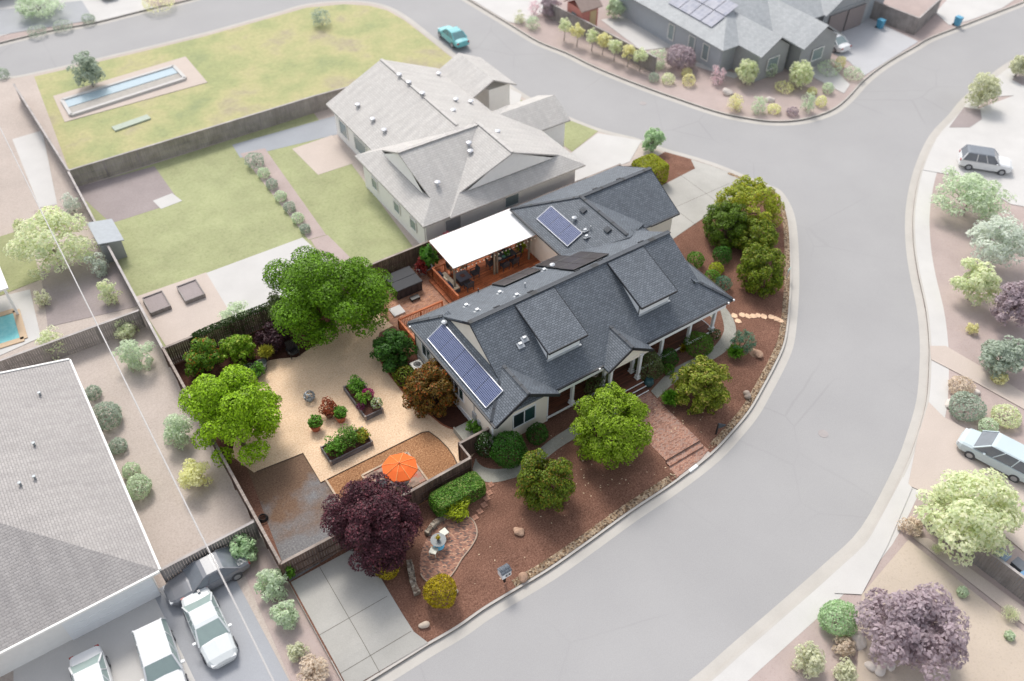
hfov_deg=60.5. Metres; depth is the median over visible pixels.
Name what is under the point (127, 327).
shrub
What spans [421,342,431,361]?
window
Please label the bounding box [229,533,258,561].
shrub
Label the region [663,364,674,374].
round shrub
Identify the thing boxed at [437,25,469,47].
car
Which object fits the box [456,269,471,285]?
fire table
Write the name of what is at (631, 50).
street tree
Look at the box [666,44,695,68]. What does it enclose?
tree
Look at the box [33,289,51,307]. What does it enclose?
shrub
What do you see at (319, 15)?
shrub
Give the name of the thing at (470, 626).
gutter
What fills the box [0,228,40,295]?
side lawn
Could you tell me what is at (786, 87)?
shrub
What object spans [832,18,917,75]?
concrete drive
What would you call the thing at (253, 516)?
fence
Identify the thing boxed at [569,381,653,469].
citrus tree
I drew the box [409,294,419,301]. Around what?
tub step
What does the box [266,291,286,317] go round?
shrub
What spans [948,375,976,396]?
shrub
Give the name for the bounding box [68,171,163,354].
fence
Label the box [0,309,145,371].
fence
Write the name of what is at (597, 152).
white driveway
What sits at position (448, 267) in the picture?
patio chair
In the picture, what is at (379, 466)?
timber edging
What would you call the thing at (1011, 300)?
tree
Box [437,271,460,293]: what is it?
outdoor sofa
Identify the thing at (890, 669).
boulder
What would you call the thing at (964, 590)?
shrub
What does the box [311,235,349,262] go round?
tan path
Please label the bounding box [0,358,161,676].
house
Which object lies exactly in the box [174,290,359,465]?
back bed
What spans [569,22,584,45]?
street tree
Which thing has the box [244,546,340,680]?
bark strip
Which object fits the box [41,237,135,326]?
garden soil
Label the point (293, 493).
dirt pad
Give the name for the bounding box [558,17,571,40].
street tree
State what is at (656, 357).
round shrub
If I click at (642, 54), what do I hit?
street tree
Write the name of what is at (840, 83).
front path
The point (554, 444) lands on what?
garden path
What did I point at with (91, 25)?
gutter
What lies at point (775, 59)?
window
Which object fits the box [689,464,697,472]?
kerb plate
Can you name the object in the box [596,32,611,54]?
street tree
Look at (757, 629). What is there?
gutter
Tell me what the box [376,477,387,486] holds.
patio chair
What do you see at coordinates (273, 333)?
shrub
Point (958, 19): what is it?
wheelie bin
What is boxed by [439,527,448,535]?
bistro chair
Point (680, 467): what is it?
brick landing
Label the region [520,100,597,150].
front lawn
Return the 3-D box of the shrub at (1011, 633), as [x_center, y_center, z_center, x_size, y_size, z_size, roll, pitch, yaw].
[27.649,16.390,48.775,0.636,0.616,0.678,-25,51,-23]
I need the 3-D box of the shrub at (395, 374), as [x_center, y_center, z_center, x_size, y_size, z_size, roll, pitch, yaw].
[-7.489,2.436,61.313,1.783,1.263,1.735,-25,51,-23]
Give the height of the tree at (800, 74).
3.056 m
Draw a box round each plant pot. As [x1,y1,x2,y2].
[310,421,320,431]
[334,415,345,422]
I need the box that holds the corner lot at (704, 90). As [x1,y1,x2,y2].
[472,0,1023,121]
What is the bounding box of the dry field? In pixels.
[856,540,1023,680]
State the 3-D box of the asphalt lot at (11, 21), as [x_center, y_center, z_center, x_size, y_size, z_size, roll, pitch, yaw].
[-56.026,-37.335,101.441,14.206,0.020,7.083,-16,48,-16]
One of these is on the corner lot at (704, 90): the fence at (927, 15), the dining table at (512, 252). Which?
the fence at (927, 15)
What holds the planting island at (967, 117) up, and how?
on the white driveway at (999, 126)
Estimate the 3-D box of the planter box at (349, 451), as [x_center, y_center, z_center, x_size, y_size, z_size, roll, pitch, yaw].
[-10.789,6.894,57.408,3.080,0.500,1.520,-25,51,-23]
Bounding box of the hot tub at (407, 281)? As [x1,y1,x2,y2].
[384,266,422,299]
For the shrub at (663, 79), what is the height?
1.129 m
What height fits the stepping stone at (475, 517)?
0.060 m
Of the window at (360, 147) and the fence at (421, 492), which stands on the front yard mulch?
the fence at (421, 492)
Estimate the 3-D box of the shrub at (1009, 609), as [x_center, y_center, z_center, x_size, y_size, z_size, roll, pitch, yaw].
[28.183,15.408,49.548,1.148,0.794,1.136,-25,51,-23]
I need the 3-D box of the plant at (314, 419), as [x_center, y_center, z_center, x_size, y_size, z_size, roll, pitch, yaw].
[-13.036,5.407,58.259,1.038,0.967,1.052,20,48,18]
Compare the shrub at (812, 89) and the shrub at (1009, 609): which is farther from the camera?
the shrub at (812, 89)
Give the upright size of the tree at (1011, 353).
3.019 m
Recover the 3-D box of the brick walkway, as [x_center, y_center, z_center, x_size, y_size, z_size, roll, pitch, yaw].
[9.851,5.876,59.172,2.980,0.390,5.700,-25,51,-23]
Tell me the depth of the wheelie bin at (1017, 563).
51.06 m
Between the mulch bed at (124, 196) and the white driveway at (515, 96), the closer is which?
the mulch bed at (124, 196)
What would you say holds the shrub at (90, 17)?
on the land beyond road at (16, 35)
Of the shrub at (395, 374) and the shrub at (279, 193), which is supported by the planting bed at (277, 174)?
the shrub at (279, 193)
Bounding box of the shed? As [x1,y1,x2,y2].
[88,219,126,262]
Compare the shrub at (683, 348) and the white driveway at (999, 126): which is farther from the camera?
the white driveway at (999, 126)
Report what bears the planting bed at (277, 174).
on the lawn at (227, 210)
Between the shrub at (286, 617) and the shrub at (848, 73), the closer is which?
the shrub at (286, 617)
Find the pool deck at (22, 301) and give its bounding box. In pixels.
[0,289,39,354]
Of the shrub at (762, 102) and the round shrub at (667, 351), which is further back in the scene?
the shrub at (762, 102)
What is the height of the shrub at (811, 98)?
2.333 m
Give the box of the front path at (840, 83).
[812,62,849,92]
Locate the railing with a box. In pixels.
[398,300,442,345]
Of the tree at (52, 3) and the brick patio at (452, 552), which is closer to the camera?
the brick patio at (452, 552)
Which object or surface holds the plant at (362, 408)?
in the planter box at (368, 412)
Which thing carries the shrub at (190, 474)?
on the neighbourhood lot at (218, 508)
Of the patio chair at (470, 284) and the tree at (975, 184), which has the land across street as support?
the tree at (975, 184)
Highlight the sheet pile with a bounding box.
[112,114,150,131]
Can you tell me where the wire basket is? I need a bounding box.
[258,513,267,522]
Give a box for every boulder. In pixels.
[418,621,429,627]
[513,527,523,535]
[518,572,527,582]
[723,88,732,95]
[743,390,751,398]
[749,348,762,357]
[766,96,774,102]
[850,631,866,650]
[864,661,876,671]
[874,664,885,676]
[883,656,895,671]
[945,399,953,408]
[973,389,980,394]
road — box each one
[0,0,188,41]
[0,0,1023,680]
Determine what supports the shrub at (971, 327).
on the land across street
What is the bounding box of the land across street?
[733,96,1023,680]
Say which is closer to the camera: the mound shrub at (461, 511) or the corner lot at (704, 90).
the mound shrub at (461, 511)
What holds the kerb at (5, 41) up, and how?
on the road at (772, 508)
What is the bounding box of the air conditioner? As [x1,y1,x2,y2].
[409,359,422,373]
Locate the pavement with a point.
(768, 646)
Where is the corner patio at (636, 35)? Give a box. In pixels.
[602,16,671,49]
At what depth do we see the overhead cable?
48.06 m
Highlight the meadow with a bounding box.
[34,4,451,182]
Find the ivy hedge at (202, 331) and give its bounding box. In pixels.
[189,301,275,350]
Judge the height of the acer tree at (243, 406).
5.943 m
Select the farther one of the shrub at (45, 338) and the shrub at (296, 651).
the shrub at (45, 338)
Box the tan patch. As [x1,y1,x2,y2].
[136,273,227,345]
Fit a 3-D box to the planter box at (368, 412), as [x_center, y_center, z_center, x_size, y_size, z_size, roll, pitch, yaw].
[-10.209,4.039,60.232,1.400,0.500,3.340,-25,51,-23]
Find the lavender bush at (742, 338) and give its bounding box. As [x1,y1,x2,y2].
[730,329,756,354]
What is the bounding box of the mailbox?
[497,563,511,582]
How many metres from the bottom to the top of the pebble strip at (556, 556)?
0.083 m
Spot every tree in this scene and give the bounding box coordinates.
[2,205,97,280]
[12,0,65,18]
[66,50,105,86]
[177,364,282,468]
[262,245,397,350]
[320,472,423,576]
[402,358,458,418]
[514,448,575,511]
[539,0,561,16]
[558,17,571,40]
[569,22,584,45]
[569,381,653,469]
[586,27,599,50]
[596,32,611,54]
[606,0,625,17]
[607,39,622,60]
[621,44,635,66]
[633,47,648,71]
[642,127,665,151]
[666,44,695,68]
[669,355,731,414]
[735,58,759,84]
[788,59,813,88]
[853,582,969,680]
[912,466,1023,566]
[929,165,1017,222]
[949,256,1001,306]
[964,72,1002,106]
[965,210,1023,267]
[977,335,1023,379]
[990,281,1023,327]
[1008,55,1023,76]
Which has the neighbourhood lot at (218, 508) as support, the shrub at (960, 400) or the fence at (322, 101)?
the fence at (322, 101)
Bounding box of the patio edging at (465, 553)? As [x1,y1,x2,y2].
[420,516,477,582]
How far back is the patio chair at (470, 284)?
67.54 m
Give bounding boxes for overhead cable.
[0,127,273,680]
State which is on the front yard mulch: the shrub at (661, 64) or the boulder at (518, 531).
the boulder at (518, 531)
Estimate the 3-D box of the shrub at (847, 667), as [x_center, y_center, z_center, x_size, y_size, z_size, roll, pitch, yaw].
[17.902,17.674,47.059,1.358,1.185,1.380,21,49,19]
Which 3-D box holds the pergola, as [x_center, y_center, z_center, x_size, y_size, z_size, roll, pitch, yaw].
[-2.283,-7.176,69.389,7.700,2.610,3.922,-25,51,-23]
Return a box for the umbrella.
[381,452,417,482]
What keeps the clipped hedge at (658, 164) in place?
on the front yard mulch
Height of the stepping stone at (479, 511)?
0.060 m
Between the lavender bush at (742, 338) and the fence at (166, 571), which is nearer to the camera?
the fence at (166, 571)
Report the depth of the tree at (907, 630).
45.49 m
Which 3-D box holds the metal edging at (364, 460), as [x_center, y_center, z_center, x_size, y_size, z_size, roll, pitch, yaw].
[-10.002,7.646,56.974,12.877,0.067,3.262,-6,46,-6]
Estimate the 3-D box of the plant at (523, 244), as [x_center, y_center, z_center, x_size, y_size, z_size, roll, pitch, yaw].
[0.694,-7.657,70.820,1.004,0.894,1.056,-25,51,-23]
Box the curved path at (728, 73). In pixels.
[695,62,737,77]
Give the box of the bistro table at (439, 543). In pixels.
[430,533,445,550]
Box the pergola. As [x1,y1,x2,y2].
[428,209,535,286]
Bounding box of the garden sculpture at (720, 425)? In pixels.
[715,423,725,433]
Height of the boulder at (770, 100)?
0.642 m
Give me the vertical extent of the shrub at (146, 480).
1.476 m
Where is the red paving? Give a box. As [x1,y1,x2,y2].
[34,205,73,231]
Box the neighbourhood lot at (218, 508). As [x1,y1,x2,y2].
[0,2,782,680]
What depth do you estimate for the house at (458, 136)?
75.76 m
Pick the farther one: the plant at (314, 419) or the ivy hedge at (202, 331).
the ivy hedge at (202, 331)
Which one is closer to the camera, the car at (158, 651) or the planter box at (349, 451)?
the car at (158, 651)
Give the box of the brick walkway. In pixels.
[638,391,703,466]
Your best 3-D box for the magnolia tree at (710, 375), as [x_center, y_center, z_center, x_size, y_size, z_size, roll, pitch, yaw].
[12.921,2.975,59.422,4.101,3.836,4.185,-25,51,-23]
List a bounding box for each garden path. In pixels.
[473,413,615,481]
[651,308,735,397]
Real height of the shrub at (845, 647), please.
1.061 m
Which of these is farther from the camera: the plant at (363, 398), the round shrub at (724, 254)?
the round shrub at (724, 254)
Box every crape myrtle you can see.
[702,200,747,250]
[713,174,784,227]
[731,217,778,255]
[736,242,785,298]
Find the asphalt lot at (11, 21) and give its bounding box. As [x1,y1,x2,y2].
[0,1,91,34]
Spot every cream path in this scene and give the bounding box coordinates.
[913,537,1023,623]
[930,346,1023,408]
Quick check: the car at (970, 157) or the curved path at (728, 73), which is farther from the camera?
the curved path at (728, 73)
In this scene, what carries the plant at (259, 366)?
in the oval tub at (264, 362)
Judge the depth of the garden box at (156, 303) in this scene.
67.21 m
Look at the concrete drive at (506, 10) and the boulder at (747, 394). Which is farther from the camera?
the concrete drive at (506, 10)
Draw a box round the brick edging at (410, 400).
[377,348,452,429]
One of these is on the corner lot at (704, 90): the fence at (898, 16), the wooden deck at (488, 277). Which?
the fence at (898, 16)
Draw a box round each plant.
[250,361,265,376]
[257,344,274,358]
[307,414,323,429]
[318,396,337,415]
[323,436,345,456]
[332,424,359,446]
[333,405,347,418]
[346,374,367,394]
[354,390,371,405]
[355,427,370,442]
[356,402,364,410]
[362,388,374,399]
[371,397,382,408]
[419,243,438,266]
[465,419,481,433]
[515,241,526,252]
[659,388,682,406]
[726,343,744,358]
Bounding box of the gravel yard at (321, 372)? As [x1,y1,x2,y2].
[232,309,473,481]
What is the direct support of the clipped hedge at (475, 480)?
on the front yard mulch
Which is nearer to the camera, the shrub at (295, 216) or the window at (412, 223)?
the window at (412, 223)
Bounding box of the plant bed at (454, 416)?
[382,353,468,427]
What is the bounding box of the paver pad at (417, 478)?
[364,454,425,493]
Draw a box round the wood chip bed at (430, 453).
[324,432,455,505]
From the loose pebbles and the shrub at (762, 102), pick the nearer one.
the loose pebbles
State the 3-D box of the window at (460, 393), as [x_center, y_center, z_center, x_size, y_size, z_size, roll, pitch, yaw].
[-3.549,3.402,58.589,0.060,1.200,1.280,-25,51,-23]
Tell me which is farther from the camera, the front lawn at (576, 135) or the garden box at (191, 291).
the front lawn at (576, 135)
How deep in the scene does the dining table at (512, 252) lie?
69.85 m
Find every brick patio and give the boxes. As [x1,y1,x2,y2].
[380,267,448,339]
[420,517,475,580]
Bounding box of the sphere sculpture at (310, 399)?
[303,390,314,401]
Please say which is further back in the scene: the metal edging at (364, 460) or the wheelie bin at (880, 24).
the wheelie bin at (880, 24)
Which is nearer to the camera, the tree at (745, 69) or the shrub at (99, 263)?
the shrub at (99, 263)
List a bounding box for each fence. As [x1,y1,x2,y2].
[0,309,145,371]
[13,83,72,182]
[68,95,317,186]
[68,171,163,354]
[160,520,259,582]
[161,348,283,575]
[162,164,620,363]
[280,535,351,580]
[316,86,346,111]
[353,457,471,537]
[458,427,489,460]
[543,3,656,71]
[870,1,919,34]
[912,0,940,34]
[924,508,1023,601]
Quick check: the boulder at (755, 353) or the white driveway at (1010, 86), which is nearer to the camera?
the boulder at (755, 353)
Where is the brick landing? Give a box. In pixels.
[670,446,708,476]
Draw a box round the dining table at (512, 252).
[490,247,516,261]
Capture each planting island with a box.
[950,107,981,126]
[1012,74,1023,84]
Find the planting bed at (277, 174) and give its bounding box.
[241,148,325,239]
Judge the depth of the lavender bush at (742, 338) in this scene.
63.15 m
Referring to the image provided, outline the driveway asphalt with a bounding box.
[155,579,288,680]
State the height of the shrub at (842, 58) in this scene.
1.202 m
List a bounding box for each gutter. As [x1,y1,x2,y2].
[0,0,198,45]
[0,0,798,680]
[462,0,1023,125]
[689,54,1023,680]
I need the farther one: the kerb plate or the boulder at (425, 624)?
the kerb plate
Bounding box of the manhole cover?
[818,430,827,437]
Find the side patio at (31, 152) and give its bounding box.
[12,131,56,206]
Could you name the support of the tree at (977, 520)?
on the land across street
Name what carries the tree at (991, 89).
on the planting island at (967, 117)
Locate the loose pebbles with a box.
[512,172,789,584]
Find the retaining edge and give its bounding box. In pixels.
[288,582,342,680]
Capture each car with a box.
[68,644,113,680]
[131,617,188,680]
[163,545,250,605]
[181,587,237,668]
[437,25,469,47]
[832,31,851,52]
[956,428,1023,482]
[958,144,1012,175]
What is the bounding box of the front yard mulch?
[174,152,789,680]
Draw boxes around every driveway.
[291,549,427,680]
[510,89,521,104]
[571,133,640,180]
[662,159,751,238]
[909,402,1023,551]
[923,92,1023,206]
[936,0,1012,24]
[975,69,1023,96]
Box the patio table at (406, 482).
[390,480,409,490]
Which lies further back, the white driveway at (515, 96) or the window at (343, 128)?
the white driveway at (515, 96)
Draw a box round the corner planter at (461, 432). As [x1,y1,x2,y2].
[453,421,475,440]
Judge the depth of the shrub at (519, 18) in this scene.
100.61 m
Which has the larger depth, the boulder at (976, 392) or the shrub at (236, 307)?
the shrub at (236, 307)
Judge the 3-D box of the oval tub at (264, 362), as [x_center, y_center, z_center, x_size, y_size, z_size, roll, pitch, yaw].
[-17.973,2.029,62.147,0.997,0.500,1.695,16,47,15]
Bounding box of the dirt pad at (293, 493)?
[247,454,337,581]
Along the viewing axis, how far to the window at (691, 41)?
94.53 m
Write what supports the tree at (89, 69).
on the meadow
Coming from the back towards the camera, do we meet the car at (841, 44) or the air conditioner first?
the car at (841, 44)
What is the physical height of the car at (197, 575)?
1.470 m
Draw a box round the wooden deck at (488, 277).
[427,244,539,302]
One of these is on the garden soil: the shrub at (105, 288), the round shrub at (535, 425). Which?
the shrub at (105, 288)
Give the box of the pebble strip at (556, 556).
[512,173,789,586]
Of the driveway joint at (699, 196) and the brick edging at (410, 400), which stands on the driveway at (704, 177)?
the driveway joint at (699, 196)
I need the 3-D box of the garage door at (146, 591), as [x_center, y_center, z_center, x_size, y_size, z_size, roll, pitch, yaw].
[-22.181,14.687,48.559,4.900,2.500,0.100,-25,51,-23]
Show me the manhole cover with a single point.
(823, 433)
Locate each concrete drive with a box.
[0,0,153,35]
[13,599,194,680]
[473,0,542,23]
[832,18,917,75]
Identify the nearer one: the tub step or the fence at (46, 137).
the tub step
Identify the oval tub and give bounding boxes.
[249,359,266,377]
[417,264,432,274]
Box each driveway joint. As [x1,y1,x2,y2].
[319,567,410,673]
[676,173,731,224]
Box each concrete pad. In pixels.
[153,193,181,208]
[207,238,329,315]
[389,304,405,316]
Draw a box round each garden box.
[142,290,171,316]
[176,279,205,303]
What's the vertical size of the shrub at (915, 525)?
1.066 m
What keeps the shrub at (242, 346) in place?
on the back bed at (217, 369)
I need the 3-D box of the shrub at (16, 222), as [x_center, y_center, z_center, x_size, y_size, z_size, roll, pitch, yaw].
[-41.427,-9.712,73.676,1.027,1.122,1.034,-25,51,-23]
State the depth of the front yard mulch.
55.41 m
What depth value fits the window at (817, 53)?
93.08 m
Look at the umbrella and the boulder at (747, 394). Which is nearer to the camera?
the umbrella
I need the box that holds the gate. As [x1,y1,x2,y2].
[459,444,470,460]
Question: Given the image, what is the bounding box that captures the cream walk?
[835,477,911,593]
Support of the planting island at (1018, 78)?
on the white driveway at (1010, 86)
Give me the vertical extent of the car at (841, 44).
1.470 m
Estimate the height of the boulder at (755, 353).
0.462 m
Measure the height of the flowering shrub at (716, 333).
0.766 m
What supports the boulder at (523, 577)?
on the front yard mulch
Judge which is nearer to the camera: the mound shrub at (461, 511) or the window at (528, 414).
the mound shrub at (461, 511)
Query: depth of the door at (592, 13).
99.27 m
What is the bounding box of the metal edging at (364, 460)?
[257,431,456,482]
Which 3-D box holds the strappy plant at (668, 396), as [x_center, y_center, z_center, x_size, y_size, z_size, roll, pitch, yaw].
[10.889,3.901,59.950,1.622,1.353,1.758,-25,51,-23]
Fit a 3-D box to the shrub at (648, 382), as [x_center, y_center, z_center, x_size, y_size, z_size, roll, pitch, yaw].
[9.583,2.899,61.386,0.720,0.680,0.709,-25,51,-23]
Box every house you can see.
[0,268,18,314]
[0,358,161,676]
[326,53,584,243]
[407,166,734,445]
[619,0,883,81]
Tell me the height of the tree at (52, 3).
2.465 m
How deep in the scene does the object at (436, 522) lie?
53.20 m
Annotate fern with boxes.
[284,565,295,578]
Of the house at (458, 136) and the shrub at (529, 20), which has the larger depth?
the shrub at (529, 20)
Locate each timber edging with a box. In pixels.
[325,479,339,499]
[361,452,428,480]
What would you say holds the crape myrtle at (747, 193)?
on the front yard mulch
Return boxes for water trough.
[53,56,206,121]
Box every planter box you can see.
[320,426,373,465]
[343,378,383,421]
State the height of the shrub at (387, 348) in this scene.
3.030 m
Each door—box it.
[61,578,160,639]
[589,9,596,25]
[828,10,847,31]
[843,3,865,30]
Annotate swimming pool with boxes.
[0,309,27,348]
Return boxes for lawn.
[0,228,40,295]
[84,113,414,354]
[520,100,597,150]
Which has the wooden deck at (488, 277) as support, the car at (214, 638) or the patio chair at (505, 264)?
the patio chair at (505, 264)
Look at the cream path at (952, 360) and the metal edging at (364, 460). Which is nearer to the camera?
the metal edging at (364, 460)
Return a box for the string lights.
[457,236,536,271]
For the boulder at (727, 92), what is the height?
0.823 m
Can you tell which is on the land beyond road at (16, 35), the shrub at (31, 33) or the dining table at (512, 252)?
the shrub at (31, 33)
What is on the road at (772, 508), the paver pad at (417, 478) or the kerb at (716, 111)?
the kerb at (716, 111)
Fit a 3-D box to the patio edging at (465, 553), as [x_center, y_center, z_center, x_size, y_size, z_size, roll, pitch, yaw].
[-3.581,12.441,52.264,2.224,0.078,4.984,15,47,14]
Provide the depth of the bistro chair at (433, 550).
51.73 m
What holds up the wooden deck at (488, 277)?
on the front yard mulch
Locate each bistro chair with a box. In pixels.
[429,546,437,557]
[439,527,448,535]
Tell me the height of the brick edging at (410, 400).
0.104 m
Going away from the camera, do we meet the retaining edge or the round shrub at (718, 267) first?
the retaining edge
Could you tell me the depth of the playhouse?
98.56 m
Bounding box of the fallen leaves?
[463,402,703,583]
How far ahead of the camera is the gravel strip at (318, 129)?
84.16 m
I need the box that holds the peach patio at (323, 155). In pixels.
[293,135,352,174]
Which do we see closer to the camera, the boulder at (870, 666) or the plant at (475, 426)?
the boulder at (870, 666)
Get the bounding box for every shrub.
[0,67,9,78]
[12,218,22,229]
[27,24,46,37]
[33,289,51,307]
[34,325,65,360]
[52,19,72,30]
[60,192,81,214]
[81,13,94,23]
[84,252,108,278]
[84,384,102,400]
[92,401,122,429]
[96,278,122,305]
[108,437,127,454]
[111,339,155,372]
[114,319,139,339]
[122,461,140,478]
[126,473,151,500]
[141,0,174,12]
[163,413,193,450]
[177,458,212,489]
[182,336,223,377]
[217,300,248,326]
[218,334,256,365]
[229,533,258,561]
[237,363,257,376]
[244,152,263,168]
[253,568,288,602]
[254,321,291,354]
[257,167,270,178]
[266,178,277,189]
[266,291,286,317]
[268,599,299,629]
[274,190,286,201]
[283,201,295,212]
[286,641,309,662]
[291,212,304,223]
[296,653,329,680]
[299,223,310,233]
[310,7,330,26]
[369,328,418,372]
[375,559,399,579]
[392,365,413,385]
[414,257,426,274]
[422,573,457,608]
[441,490,469,522]
[474,431,496,457]
[489,430,527,468]
[513,10,525,23]
[524,14,539,29]
[525,421,548,444]
[527,0,541,16]
[584,372,614,396]
[632,351,663,380]
[644,376,653,386]
[648,48,666,70]
[649,72,659,82]
[659,347,678,366]
[661,72,675,84]
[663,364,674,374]
[679,343,686,352]
[681,67,692,76]
[682,73,695,86]
[683,330,713,357]
[687,251,704,268]
[704,269,720,282]
[708,261,724,274]
[709,328,720,339]
[710,65,726,84]
[711,246,732,264]
[715,275,732,290]
[727,93,743,111]
[751,96,767,115]
[766,63,777,76]
[767,103,780,114]
[775,80,793,93]
[786,106,798,115]
[790,640,826,678]
[800,92,816,113]
[807,87,816,94]
[815,95,826,106]
[817,59,841,76]
[817,599,857,636]
[822,82,834,93]
[831,632,855,656]
[832,656,858,680]
[835,56,845,68]
[843,66,863,79]
[897,516,923,536]
[930,544,942,554]
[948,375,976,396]
[948,391,987,421]
[956,585,969,597]
[965,322,979,333]
[978,416,998,431]
[990,371,1008,384]
[990,403,1021,428]
[1001,605,1020,622]
[1003,630,1015,640]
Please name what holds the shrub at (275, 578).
on the bark strip at (303, 632)
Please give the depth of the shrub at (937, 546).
52.44 m
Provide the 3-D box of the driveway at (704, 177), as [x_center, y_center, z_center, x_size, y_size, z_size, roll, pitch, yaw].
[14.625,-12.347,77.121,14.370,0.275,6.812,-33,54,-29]
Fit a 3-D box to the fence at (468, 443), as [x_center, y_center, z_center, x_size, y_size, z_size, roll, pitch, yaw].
[-2.423,6.692,56.741,2.340,1.840,0.205,-25,51,-23]
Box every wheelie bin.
[875,18,885,28]
[952,15,963,25]
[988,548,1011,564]
[1008,557,1023,577]
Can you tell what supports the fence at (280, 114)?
on the neighbourhood lot at (218, 508)
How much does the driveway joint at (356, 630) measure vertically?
0.289 m
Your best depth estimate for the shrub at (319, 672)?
46.64 m
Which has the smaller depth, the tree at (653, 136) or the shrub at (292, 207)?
the shrub at (292, 207)
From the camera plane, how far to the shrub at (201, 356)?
60.96 m
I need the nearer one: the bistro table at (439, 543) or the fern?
the fern
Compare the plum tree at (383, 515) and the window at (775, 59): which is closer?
the plum tree at (383, 515)
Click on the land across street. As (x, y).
(951, 247)
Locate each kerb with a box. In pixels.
[0,0,189,43]
[0,1,791,680]
[469,0,1023,121]
[708,67,1007,680]
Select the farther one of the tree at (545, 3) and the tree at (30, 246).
the tree at (545, 3)
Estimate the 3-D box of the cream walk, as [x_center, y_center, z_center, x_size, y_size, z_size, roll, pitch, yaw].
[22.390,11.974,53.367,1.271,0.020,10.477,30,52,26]
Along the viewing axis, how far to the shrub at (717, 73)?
90.92 m
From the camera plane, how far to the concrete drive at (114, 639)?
47.99 m
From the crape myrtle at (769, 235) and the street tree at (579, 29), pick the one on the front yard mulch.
the crape myrtle at (769, 235)
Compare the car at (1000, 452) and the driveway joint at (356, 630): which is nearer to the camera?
the driveway joint at (356, 630)
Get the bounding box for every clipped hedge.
[428,471,486,516]
[631,153,669,184]
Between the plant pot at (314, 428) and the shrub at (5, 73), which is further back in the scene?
the shrub at (5, 73)
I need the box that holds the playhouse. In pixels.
[563,0,602,25]
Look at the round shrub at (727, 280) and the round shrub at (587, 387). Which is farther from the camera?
the round shrub at (727, 280)
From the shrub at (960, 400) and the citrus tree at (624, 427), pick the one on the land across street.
the shrub at (960, 400)
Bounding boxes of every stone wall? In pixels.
[406,559,420,595]
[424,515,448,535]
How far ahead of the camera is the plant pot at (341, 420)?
58.77 m
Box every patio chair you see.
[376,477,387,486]
[445,261,456,274]
[464,280,473,291]
[470,264,479,277]
[485,258,492,266]
[500,260,509,271]
[509,256,519,267]
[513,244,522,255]
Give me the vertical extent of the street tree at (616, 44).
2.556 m
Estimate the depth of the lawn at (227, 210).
75.21 m
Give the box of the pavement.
[712,68,1009,680]
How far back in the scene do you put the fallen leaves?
55.94 m
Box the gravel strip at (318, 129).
[233,116,336,157]
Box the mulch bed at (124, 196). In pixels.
[72,166,174,221]
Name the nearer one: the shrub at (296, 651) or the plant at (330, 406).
the shrub at (296, 651)
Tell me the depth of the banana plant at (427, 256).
68.59 m
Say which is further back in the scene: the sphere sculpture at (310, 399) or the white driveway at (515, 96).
the white driveway at (515, 96)
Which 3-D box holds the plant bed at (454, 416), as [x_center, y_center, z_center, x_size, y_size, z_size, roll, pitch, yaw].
[-6.279,3.351,61.285,2.521,0.020,11.236,-25,51,-23]
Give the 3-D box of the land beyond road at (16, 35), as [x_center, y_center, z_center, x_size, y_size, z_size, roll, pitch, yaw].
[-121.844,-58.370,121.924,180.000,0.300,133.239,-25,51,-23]
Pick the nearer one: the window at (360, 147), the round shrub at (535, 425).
the round shrub at (535, 425)
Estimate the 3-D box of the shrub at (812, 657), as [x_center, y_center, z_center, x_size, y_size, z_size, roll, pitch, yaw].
[15.990,17.126,47.076,1.846,2.192,1.866,-25,51,-23]
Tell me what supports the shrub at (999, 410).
on the land across street
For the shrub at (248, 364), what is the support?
on the back bed at (217, 369)
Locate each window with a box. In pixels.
[338,118,348,140]
[353,134,366,153]
[371,176,377,191]
[393,199,400,215]
[409,216,416,232]
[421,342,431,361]
[444,216,461,232]
[453,381,463,402]
[504,193,518,208]
[512,403,535,429]
[667,23,674,40]
[688,34,695,48]
[701,42,709,61]
[766,55,779,70]
[810,46,824,61]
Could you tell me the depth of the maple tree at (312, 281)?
60.92 m
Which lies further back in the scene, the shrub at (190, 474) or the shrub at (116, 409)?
the shrub at (116, 409)
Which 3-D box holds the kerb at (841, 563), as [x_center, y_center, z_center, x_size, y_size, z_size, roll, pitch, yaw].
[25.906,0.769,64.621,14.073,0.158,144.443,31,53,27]
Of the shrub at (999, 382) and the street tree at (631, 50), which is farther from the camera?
the street tree at (631, 50)
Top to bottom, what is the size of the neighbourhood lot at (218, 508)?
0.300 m
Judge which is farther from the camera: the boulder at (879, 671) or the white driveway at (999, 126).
the white driveway at (999, 126)
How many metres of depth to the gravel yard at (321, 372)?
60.06 m
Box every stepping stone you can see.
[471,514,478,520]
[476,508,483,514]
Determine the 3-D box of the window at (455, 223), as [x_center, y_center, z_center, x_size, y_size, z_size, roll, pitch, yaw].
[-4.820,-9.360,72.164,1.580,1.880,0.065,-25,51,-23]

